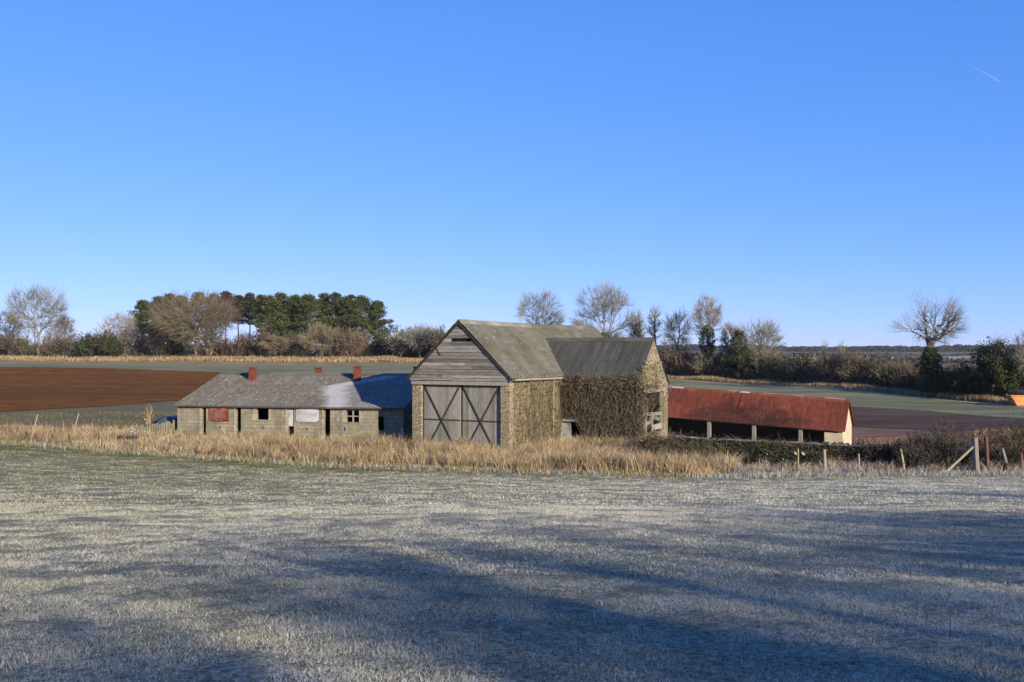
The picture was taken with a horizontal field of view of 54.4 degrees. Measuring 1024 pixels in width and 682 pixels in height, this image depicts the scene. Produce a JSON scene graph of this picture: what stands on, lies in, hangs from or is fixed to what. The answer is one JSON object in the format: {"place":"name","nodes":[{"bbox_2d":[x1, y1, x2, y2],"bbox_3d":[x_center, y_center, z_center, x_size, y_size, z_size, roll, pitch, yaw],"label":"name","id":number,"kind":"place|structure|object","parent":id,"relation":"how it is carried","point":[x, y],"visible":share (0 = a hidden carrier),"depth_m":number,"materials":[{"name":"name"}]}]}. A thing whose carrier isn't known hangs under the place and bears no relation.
{"place":"outdoors","nodes":[
{"label":"outdoors","id":0,"kind":"place"},
{"bbox_2d":[0,400,179,426],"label":"field margin","id":1,"kind":"object","parent":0,"point":[164,407],"visible":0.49,"depth_m":82.85,"materials":[{"name":"plant"}]},
{"bbox_2d":[0,411,176,427],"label":"margin weeds","id":2,"kind":"object","parent":1,"relation":"on","point":[105,417],"visible":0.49,"depth_m":77.92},
{"bbox_2d":[0,367,220,411],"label":"ploughed field","id":3,"kind":"structure","parent":0,"point":[28,388],"depth_m":139.42,"materials":[{"name":"soil"}]},
{"bbox_2d":[0,364,412,372],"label":"green headland","id":4,"kind":"structure","parent":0,"point":[293,368],"depth_m":199.76,"materials":[{"name":"plant"}]},
{"bbox_2d":[0,355,418,365],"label":"verge","id":5,"kind":"structure","parent":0,"point":[245,362],"depth_m":216.08,"materials":[{"name":"plant"}]},
{"bbox_2d":[0,309,23,354],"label":"bare tree","id":6,"kind":"object","parent":5,"relation":"on","point":[13,327],"visible":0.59,"depth_m":242.77,"materials":[{"name":"brown plant"}]},
{"bbox_2d":[83,327,120,356],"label":"thorn bush","id":7,"kind":"object","parent":5,"relation":"on","point":[101,336],"visible":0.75,"depth_m":233.55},
{"bbox_2d":[98,309,138,341],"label":"bare tree","id":8,"kind":"object","parent":5,"relation":"on","point":[119,319],"visible":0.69,"depth_m":239.16,"materials":[{"name":"brown plant"}]},
{"bbox_2d":[116,324,138,355],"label":"thorn bush","id":9,"kind":"object","parent":5,"relation":"on","point":[126,342],"visible":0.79,"depth_m":236.78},
{"bbox_2d":[0,354,423,362],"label":"dry grass","id":10,"kind":"structure","parent":5,"relation":"on","point":[384,358],"depth_m":225.07,"materials":[{"name":"plant"}]},
{"bbox_2d":[0,345,430,357],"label":"undergrowth","id":11,"kind":"object","parent":5,"relation":"on","point":[362,353],"visible":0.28,"depth_m":236.56,"materials":[{"name":"plant"}]},
{"bbox_2d":[258,334,290,357],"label":"bare tree","id":12,"kind":"object","parent":5,"relation":"on","point":[284,345],"visible":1,"depth_m":230.09,"materials":[{"name":"brown plant"}]},
{"bbox_2d":[295,321,342,356],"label":"bare tree","id":13,"kind":"object","parent":5,"relation":"on","point":[317,331],"visible":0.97,"depth_m":228.82,"materials":[{"name":"brown plant"}]},
{"bbox_2d":[0,425,1017,477],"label":"rough ground","id":14,"kind":"structure","parent":0,"point":[573,432],"depth_m":50.42,"materials":[{"name":"plant"}]},
{"bbox_2d":[137,419,174,433],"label":"ruined wall","id":15,"kind":"structure","parent":14,"relation":"on","point":[165,426],"depth_m":63.93,"materials":[{"name":"stone"}]},
{"bbox_2d":[0,422,440,465],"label":"dry grass","id":16,"kind":"structure","parent":14,"relation":"on","point":[347,448],"depth_m":55.58,"materials":[{"name":"plant"}]},
{"bbox_2d":[173,366,416,439],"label":"cowshed","id":17,"kind":"structure","parent":14,"relation":"on","point":[358,401],"depth_m":63.53,"materials":[{"name":"beige stone"}]},
{"bbox_2d":[0,416,773,471],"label":"tall stalks","id":18,"kind":"object","parent":14,"relation":"on","point":[42,429],"visible":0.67,"depth_m":53.72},
{"bbox_2d":[407,319,668,449],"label":"stone barn","id":19,"kind":"structure","parent":14,"relation":"on","point":[461,377],"depth_m":57.70,"materials":[{"name":"stone"}]},
{"bbox_2d":[424,385,460,445],"bbox_3d":[-3.998,4.363,57.221,2.438,3.646,0.138,0,-1,27],"label":"barn door","id":20,"kind":"structure","parent":19,"relation":"in","point":[442,403],"depth_m":57.22,"materials":[{"name":"grey wood"}]},
{"bbox_2d":[463,386,499,448],"bbox_3d":[-1.734,4.351,56.071,2.408,3.640,0.138,0,-1,27],"label":"barn door","id":21,"kind":"structure","parent":19,"relation":"in","point":[481,404],"depth_m":56.04,"materials":[{"name":"grey wood"}]},
{"bbox_2d":[511,367,565,447],"bbox_3d":[1.670,3.815,58.085,0.849,4.785,7.267,0,-1,27],"label":"creeper","id":22,"kind":"object","parent":19,"relation":"attached to","point":[534,426],"visible":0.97,"depth_m":58.01,"materials":[{"name":"brown plant"}]},
{"bbox_2d":[557,370,589,419],"bbox_3d":[2.610,3.269,61.059,5.906,3.041,0.889,0,-1,27],"label":"creeper","id":23,"kind":"object","parent":19,"relation":"attached to","point":[566,407],"visible":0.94,"depth_m":60.50,"materials":[{"name":"brown plant"}]},
{"bbox_2d":[558,365,685,442],"bbox_3d":[6.056,3.836,59.303,8.946,4.784,1.145,0,-1,27],"label":"creeper","id":24,"kind":"object","parent":19,"relation":"attached to","point":[602,418],"visible":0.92,"depth_m":59.19,"materials":[{"name":"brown plant"}]},
{"bbox_2d":[642,360,661,390],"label":"creeper","id":25,"kind":"object","parent":19,"relation":"attached to","point":[648,371],"visible":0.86,"depth_m":60.22,"materials":[{"name":"brown plant"}]},
{"bbox_2d":[667,430,1023,469],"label":"hedge","id":26,"kind":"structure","parent":14,"relation":"on","point":[753,450],"depth_m":49.07,"materials":[{"name":"plant"}]},
{"bbox_2d":[903,419,994,469],"bbox_3d":[20.362,4.885,47.239,4.258,2.778,3.481,0,-1,-34],"label":"bramble","id":27,"kind":"object","parent":14,"relation":"on","point":[946,449],"visible":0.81,"depth_m":46.79,"materials":[{"name":"plant"}]},
{"bbox_2d":[983,414,1023,446],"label":"bramble","id":28,"kind":"object","parent":14,"relation":"on","point":[1015,433],"visible":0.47,"depth_m":54.27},
{"bbox_2d":[0,444,1023,681],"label":"pasture","id":29,"kind":"structure","parent":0,"point":[696,654],"depth_m":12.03,"materials":[{"name":"plant"}]},
{"bbox_2d":[0,496,1021,681],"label":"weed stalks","id":30,"kind":"object","parent":29,"relation":"on","point":[491,612],"visible":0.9,"depth_m":10.72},
{"bbox_2d":[0,502,1023,578],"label":"frosty grass","id":31,"kind":"structure","parent":29,"relation":"on","point":[659,522],"depth_m":17.16,"materials":[{"name":"plant"}]},
{"bbox_2d":[0,445,1023,516],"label":"frosty grass","id":32,"kind":"structure","parent":29,"relation":"on","point":[688,497],"depth_m":32.07,"materials":[{"name":"plant"}]},
{"bbox_2d":[0,520,1023,680],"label":"grass tufts","id":33,"kind":"object","parent":29,"relation":"on","point":[303,556],"visible":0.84,"depth_m":13.00,"materials":[{"name":"plant"}]},
{"bbox_2d":[0,439,1023,479],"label":"edge grass","id":34,"kind":"structure","parent":0,"point":[366,465],"depth_m":44.80,"materials":[{"name":"plant"}]},
{"bbox_2d":[0,0,1023,346],"label":"sky","id":35,"kind":"structure","parent":0,"point":[814,166],"materials":[{"name":"blue"}]},
{"bbox_2d":[1,350,1023,468],"bbox_3d":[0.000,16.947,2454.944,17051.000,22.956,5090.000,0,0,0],"label":"ground","id":36,"kind":"structure","parent":0,"point":[944,365],"depth_m":450.64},
{"bbox_2d":[0,330,23,355],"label":"thorn bush","id":37,"kind":"object","parent":36,"relation":"on","point":[4,342],"visible":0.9,"depth_m":235.26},
{"bbox_2d":[13,330,43,356],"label":"thorn bush","id":38,"kind":"object","parent":36,"relation":"on","point":[22,344],"visible":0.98,"depth_m":237.60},
{"bbox_2d":[2,282,73,356],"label":"bare tree","id":39,"kind":"object","parent":36,"relation":"on","point":[61,307],"visible":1,"depth_m":237.11,"materials":[{"name":"brown plant"}]},
{"bbox_2d":[37,331,64,355],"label":"thorn bush","id":40,"kind":"object","parent":36,"relation":"on","point":[47,340],"visible":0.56,"depth_m":238.60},
{"bbox_2d":[39,335,75,357],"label":"thorn bush","id":41,"kind":"object","parent":36,"relation":"on","point":[62,345],"visible":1,"depth_m":234.68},
{"bbox_2d":[53,312,78,354],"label":"bare tree","id":42,"kind":"object","parent":36,"relation":"on","point":[70,329],"visible":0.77,"depth_m":241.60,"materials":[{"name":"brown plant"}]},
{"bbox_2d":[72,331,105,357],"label":"holly bush","id":43,"kind":"object","parent":36,"relation":"on","point":[83,347],"visible":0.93,"depth_m":232.27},
{"bbox_2d":[97,331,126,357],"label":"holly bush","id":44,"kind":"object","parent":36,"relation":"on","point":[118,348],"visible":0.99,"depth_m":233.21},
{"bbox_2d":[119,299,162,352],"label":"pine tree","id":45,"kind":"object","parent":36,"relation":"on","point":[142,324],"visible":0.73,"depth_m":244.80,"materials":[{"name":"green plant"}]},
{"bbox_2d":[128,331,158,356],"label":"thorn bush","id":46,"kind":"object","parent":36,"relation":"on","point":[140,344],"visible":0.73,"depth_m":236.94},
{"bbox_2d":[143,333,179,356],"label":"thorn bush","id":47,"kind":"object","parent":36,"relation":"on","point":[156,345],"visible":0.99,"depth_m":233.25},
{"bbox_2d":[155,321,197,356],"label":"holly bush","id":48,"kind":"object","parent":36,"relation":"on","point":[178,347],"visible":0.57,"depth_m":235.62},
{"bbox_2d":[141,281,247,357],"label":"bare tree","id":49,"kind":"object","parent":36,"relation":"on","point":[211,319],"visible":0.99,"depth_m":227.34,"materials":[{"name":"brown plant"}]},
{"bbox_2d":[195,316,226,357],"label":"thorn bush","id":50,"kind":"object","parent":36,"relation":"on","point":[210,350],"visible":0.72,"depth_m":234.80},
{"bbox_2d":[209,290,242,338],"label":"pine tree","id":51,"kind":"object","parent":36,"relation":"on","point":[227,295],"visible":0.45,"depth_m":247.28,"materials":[{"name":"green plant"}]},
{"bbox_2d":[228,329,252,356],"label":"thorn bush","id":52,"kind":"object","parent":36,"relation":"on","point":[239,343],"visible":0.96,"depth_m":235.32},
{"bbox_2d":[234,292,262,343],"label":"pine tree","id":53,"kind":"object","parent":36,"relation":"on","point":[248,298],"visible":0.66,"depth_m":250.79,"materials":[{"name":"green plant"}]},
{"bbox_2d":[238,329,265,355],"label":"thorn bush","id":54,"kind":"object","parent":36,"relation":"on","point":[251,346],"visible":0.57,"depth_m":236.00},
{"bbox_2d":[242,294,275,326],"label":"pine tree","id":55,"kind":"object","parent":36,"relation":"on","point":[255,308],"visible":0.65,"depth_m":247.39,"materials":[{"name":"green plant"}]},
{"bbox_2d":[249,326,274,357],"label":"thorn bush","id":56,"kind":"object","parent":36,"relation":"on","point":[261,338],"visible":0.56,"depth_m":232.57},
{"bbox_2d":[250,294,295,343],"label":"pine tree","id":57,"kind":"object","parent":36,"relation":"on","point":[271,304],"visible":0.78,"depth_m":244.82,"materials":[{"name":"green plant"}]},
{"bbox_2d":[272,294,318,354],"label":"pine tree","id":58,"kind":"object","parent":36,"relation":"on","point":[292,300],"visible":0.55,"depth_m":248.47,"materials":[{"name":"green plant"}]},
{"bbox_2d":[282,293,334,354],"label":"pine tree","id":59,"kind":"object","parent":36,"relation":"on","point":[304,305],"visible":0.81,"depth_m":245.51,"materials":[{"name":"green plant"}]},
{"bbox_2d":[319,323,349,358],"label":"thorn bush","id":60,"kind":"object","parent":36,"relation":"on","point":[334,345],"visible":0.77,"depth_m":230.31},
{"bbox_2d":[313,291,356,351],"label":"pine tree","id":61,"kind":"object","parent":36,"relation":"on","point":[335,297],"visible":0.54,"depth_m":249.50,"materials":[{"name":"green plant"}]},
{"bbox_2d":[328,294,370,350],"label":"pine tree","id":62,"kind":"object","parent":36,"relation":"on","point":[350,308],"visible":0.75,"depth_m":247.47,"materials":[{"name":"green plant"}]},
{"bbox_2d":[336,326,368,357],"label":"thorn bush","id":63,"kind":"object","parent":36,"relation":"on","point":[354,341],"visible":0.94,"depth_m":229.67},
{"bbox_2d":[342,294,383,349],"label":"pine tree","id":64,"kind":"object","parent":36,"relation":"on","point":[363,300],"visible":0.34,"depth_m":254.02,"materials":[{"name":"green plant"}]},
{"bbox_2d":[360,300,398,339],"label":"pine tree","id":65,"kind":"object","parent":36,"relation":"on","point":[375,311],"visible":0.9,"depth_m":250.90,"materials":[{"name":"green plant"}]},
{"bbox_2d":[368,330,392,356],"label":"holly bush","id":66,"kind":"object","parent":36,"relation":"on","point":[374,345],"visible":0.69,"depth_m":232.94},
{"bbox_2d":[385,330,413,356],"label":"bare tree","id":67,"kind":"object","parent":36,"relation":"on","point":[393,338],"visible":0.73,"depth_m":226.74,"materials":[{"name":"brown plant"}]},
{"bbox_2d":[396,323,439,357],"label":"bare tree","id":68,"kind":"object","parent":36,"relation":"on","point":[408,336],"visible":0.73,"depth_m":224.31,"materials":[{"name":"brown plant"}]},
{"bbox_2d":[423,319,447,349],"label":"thorn bush","id":69,"kind":"object","parent":36,"relation":"on","point":[435,338],"visible":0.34,"depth_m":220.33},
{"bbox_2d":[0,346,1023,363],"bbox_3d":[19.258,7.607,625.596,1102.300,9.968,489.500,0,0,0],"label":"hedges","id":70,"kind":"object","parent":36,"relation":"on","point":[911,357],"visible":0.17,"depth_m":431.06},
{"bbox_2d":[12,344,1023,351],"bbox_3d":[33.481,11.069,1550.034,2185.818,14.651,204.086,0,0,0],"label":"woods","id":71,"kind":"object","parent":36,"relation":"on","point":[900,348],"visible":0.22,"depth_m":1467.44,"materials":[{"name":"plant"}]},
{"bbox_2d":[512,287,569,324],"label":"bare tree","id":72,"kind":"object","parent":36,"relation":"on","point":[541,306],"visible":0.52,"depth_m":202.14,"materials":[{"name":"brown plant"}]},
{"bbox_2d":[569,280,644,336],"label":"bare tree","id":73,"kind":"object","parent":36,"relation":"on","point":[606,305],"visible":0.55,"depth_m":185.23,"materials":[{"name":"brown plant"}]},
{"bbox_2d":[627,308,646,336],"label":"bare tree","id":74,"kind":"object","parent":36,"relation":"on","point":[639,331],"visible":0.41,"depth_m":187.53,"materials":[{"name":"brown plant"}]},
{"bbox_2d":[622,427,677,452],"bbox_3d":[7.640,5.500,54.831,3.454,1.560,2.868,0,-1,-23],"label":"bramble","id":75,"kind":"object","parent":36,"relation":"on","point":[650,442],"visible":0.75,"depth_m":54.42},
{"bbox_2d":[645,305,662,342],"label":"bare tree","id":76,"kind":"object","parent":36,"relation":"on","point":[654,326],"visible":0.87,"depth_m":181.63,"materials":[{"name":"brown plant"}]},
{"bbox_2d":[661,348,684,374],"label":"thorn bush","id":77,"kind":"object","parent":36,"relation":"on","point":[667,362],"visible":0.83,"depth_m":173.71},
{"bbox_2d":[657,306,694,354],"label":"bare tree","id":78,"kind":"object","parent":36,"relation":"on","point":[671,328],"visible":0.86,"depth_m":176.63,"materials":[{"name":"brown plant"}]},
{"bbox_2d":[652,429,709,457],"bbox_3d":[8.392,5.285,49.847,2.601,1.961,3.314,0,-1,-21],"label":"bramble","id":79,"kind":"object","parent":36,"relation":"on","point":[672,445],"visible":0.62,"depth_m":49.60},
{"bbox_2d":[685,291,724,353],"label":"bare tree","id":80,"kind":"object","parent":36,"relation":"on","point":[708,331],"visible":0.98,"depth_m":170.50,"materials":[{"name":"brown plant"}]},
{"bbox_2d":[689,347,720,376],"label":"thorn bush","id":81,"kind":"object","parent":36,"relation":"on","point":[701,364],"visible":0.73,"depth_m":167.47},
{"bbox_2d":[680,438,730,460],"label":"bramble","id":82,"kind":"object","parent":36,"relation":"on","point":[705,449],"visible":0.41,"depth_m":48.83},
{"bbox_2d":[716,321,739,358],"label":"bare tree","id":83,"kind":"object","parent":36,"relation":"on","point":[729,328],"visible":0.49,"depth_m":166.69,"materials":[{"name":"brown plant"}]},
{"bbox_2d":[727,329,751,377],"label":"tree","id":84,"kind":"object","parent":36,"relation":"on","point":[737,348],"visible":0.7,"depth_m":163.39,"materials":[{"name":"green plant"}]},
{"bbox_2d":[727,352,760,379],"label":"holly bush","id":85,"kind":"object","parent":36,"relation":"on","point":[744,365],"visible":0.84,"depth_m":160.68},
{"bbox_2d":[668,386,853,444],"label":"open shed","id":86,"kind":"structure","parent":36,"relation":"on","point":[707,413],"depth_m":71.98,"materials":[{"name":"rusty corrugated metal"},{"name":"timber"},{"name":"stone"}]},
{"bbox_2d":[735,316,786,367],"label":"bare tree","id":87,"kind":"object","parent":36,"relation":"on","point":[762,331],"visible":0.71,"depth_m":162.85,"materials":[{"name":"brown plant"}]},
{"bbox_2d":[751,347,782,374],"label":"thorn bush","id":88,"kind":"object","parent":36,"relation":"on","point":[763,367],"visible":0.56,"depth_m":158.45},
{"bbox_2d":[771,355,804,381],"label":"thorn bush","id":89,"kind":"object","parent":36,"relation":"on","point":[783,366],"visible":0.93,"depth_m":154.09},
{"bbox_2d":[801,350,831,380],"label":"thorn bush","id":90,"kind":"object","parent":36,"relation":"on","point":[813,369],"visible":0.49,"depth_m":151.08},
{"bbox_2d":[819,351,838,383],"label":"thorn bush","id":91,"kind":"object","parent":36,"relation":"on","point":[824,372],"visible":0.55,"depth_m":146.49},
{"bbox_2d":[827,346,865,384],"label":"thorn bush","id":92,"kind":"object","parent":36,"relation":"on","point":[839,359],"visible":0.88,"depth_m":144.08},
{"bbox_2d":[834,352,868,382],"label":"thorn bush","id":93,"kind":"object","parent":36,"relation":"on","point":[849,373],"visible":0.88,"depth_m":143.24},
{"bbox_2d":[858,350,895,380],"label":"thorn bush","id":94,"kind":"object","parent":36,"relation":"on","point":[875,365],"visible":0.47,"depth_m":141.21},
{"bbox_2d":[868,360,896,387],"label":"thorn bush","id":95,"kind":"object","parent":36,"relation":"on","point":[885,372],"visible":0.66,"depth_m":136.94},
{"bbox_2d":[887,354,910,384],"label":"thorn bush","id":96,"kind":"object","parent":36,"relation":"on","point":[899,368],"visible":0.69,"depth_m":135.63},
{"bbox_2d":[857,429,941,470],"bbox_3d":[18.347,5.179,47.030,3.732,2.198,3.112,0,-1,33],"label":"bramble","id":97,"kind":"object","parent":36,"relation":"on","point":[911,456],"visible":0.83,"depth_m":46.70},
{"bbox_2d":[887,362,923,389],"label":"thorn bush","id":98,"kind":"object","parent":36,"relation":"on","point":[912,377],"visible":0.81,"depth_m":134.08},
{"bbox_2d":[885,289,970,396],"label":"bare tree","id":99,"kind":"object","parent":36,"relation":"on","point":[929,362],"visible":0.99,"depth_m":127.49,"materials":[{"name":"green plant"}]},
{"bbox_2d":[946,364,982,394],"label":"ivy bush","id":100,"kind":"object","parent":36,"relation":"on","point":[962,383],"visible":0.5,"depth_m":124.75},
{"bbox_2d":[931,425,1017,449],"bbox_3d":[23.329,5.434,51.751,5.485,2.325,5.280,0,0,0],"label":"bramble","id":101,"kind":"object","parent":36,"relation":"on","point":[979,445],"visible":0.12,"depth_m":51.43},
{"bbox_2d":[972,437,979,472],"bbox_3d":[21.052,5.312,45.164,0.369,1.881,0.293,0,0,0],"label":"gate post","id":102,"kind":"object","parent":36,"relation":"on","point":[975,457],"visible":0.78,"depth_m":45.06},
{"bbox_2d":[947,336,1023,396],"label":"ivy bush","id":103,"kind":"object","parent":36,"relation":"on","point":[996,376],"visible":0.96,"depth_m":120.01,"materials":[{"name":"plant"}]},
{"bbox_2d":[964,426,1023,471],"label":"bramble","id":104,"kind":"object","parent":36,"relation":"on","point":[1012,453],"visible":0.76,"depth_m":46.37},
{"bbox_2d":[1008,327,1023,374],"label":"bare tree","id":105,"kind":"object","parent":36,"relation":"on","point":[1020,357],"visible":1,"depth_m":118.11,"materials":[{"name":"brown plant"}]},
{"bbox_2d":[400,433,745,475],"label":"dry grass","id":106,"kind":"structure","parent":0,"point":[544,453],"depth_m":46.87,"materials":[{"name":"plant"}]},
{"bbox_2d":[668,427,1004,444],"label":"field","id":107,"kind":"structure","parent":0,"point":[870,433],"depth_m":83.67,"materials":[{"name":"plant"}]},
{"bbox_2d":[852,426,1023,450],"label":"hollow scrub","id":108,"kind":"object","parent":107,"relation":"on","point":[887,440],"visible":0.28,"depth_m":74.62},
{"bbox_2d":[667,375,1023,406],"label":"hedge verge","id":109,"kind":"structure","parent":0,"point":[815,387],"depth_m":140.21,"materials":[{"name":"plant"}]},
{"bbox_2d":[664,365,1023,397],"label":"undergrowth","id":110,"kind":"object","parent":109,"relation":"on","point":[774,375],"visible":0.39,"depth_m":150.78,"materials":[{"name":"plant"}]},
{"bbox_2d":[668,381,1023,417],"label":"green strip","id":111,"kind":"object","parent":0,"point":[861,399],"visible":0.47,"depth_m":121.61,"materials":[{"name":"plant"}]},
{"bbox_2d":[700,456,1023,475],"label":"dry grass","id":112,"kind":"structure","parent":0,"point":[833,466],"depth_m":45.86,"materials":[{"name":"plant"}]},
{"bbox_2d":[851,406,1023,431],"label":"dark ploughland","id":113,"kind":"structure","parent":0,"point":[886,417],"depth_m":94.38,"materials":[{"name":"soil"}]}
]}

